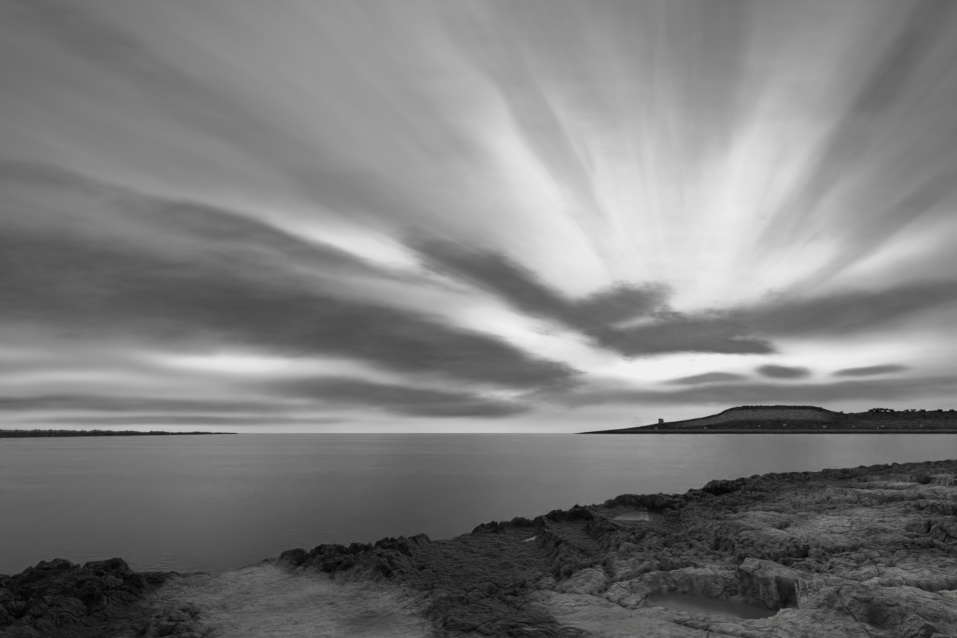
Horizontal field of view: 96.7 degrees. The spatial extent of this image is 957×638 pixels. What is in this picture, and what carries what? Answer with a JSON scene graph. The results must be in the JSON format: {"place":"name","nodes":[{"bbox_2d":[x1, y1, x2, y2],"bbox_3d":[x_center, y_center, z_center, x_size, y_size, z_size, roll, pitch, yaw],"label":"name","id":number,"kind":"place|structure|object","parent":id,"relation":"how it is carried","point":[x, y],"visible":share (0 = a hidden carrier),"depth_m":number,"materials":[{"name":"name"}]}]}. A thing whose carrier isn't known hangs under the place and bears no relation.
{"place":"outdoors","nodes":[
{"label":"outdoors","id":0,"kind":"place"},
{"bbox_2d":[0,459,956,637],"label":"shore rock","id":1,"kind":"object","parent":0,"point":[861,551],"visible":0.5,"depth_m":4.08,"materials":[{"name":"grey stone"}]},
{"bbox_2d":[494,511,776,618],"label":"tide pool water","id":2,"kind":"structure","parent":1,"relation":"on","point":[686,602],"depth_m":3.46,"materials":[{"name":"grey liquid"}]},
{"bbox_2d":[0,433,956,576],"bbox_3d":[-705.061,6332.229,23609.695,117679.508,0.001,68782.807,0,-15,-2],"label":"sea","id":3,"kind":"structure","parent":0,"point":[212,504],"depth_m":16.91,"materials":[{"name":"grey liquid"}]},
{"bbox_2d":[0,429,237,437],"bbox_3d":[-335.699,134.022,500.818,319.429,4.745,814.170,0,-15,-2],"label":"distant shoreline","id":4,"kind":"structure","parent":3,"relation":"on","point":[15,433],"depth_m":240.77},
{"bbox_2d":[0,0,956,432],"label":"sky","id":5,"kind":"structure","parent":0,"point":[231,216],"materials":[{"name":"grey"}]},
{"bbox_2d":[574,406,956,433],"bbox_3d":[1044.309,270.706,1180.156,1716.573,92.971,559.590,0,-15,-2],"label":"headland hill","id":6,"kind":"structure","parent":0,"point":[774,419],"depth_m":1043.48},
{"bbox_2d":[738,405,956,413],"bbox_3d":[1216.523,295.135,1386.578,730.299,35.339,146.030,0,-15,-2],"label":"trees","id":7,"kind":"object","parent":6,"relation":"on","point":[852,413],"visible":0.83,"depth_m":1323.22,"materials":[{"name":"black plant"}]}
]}

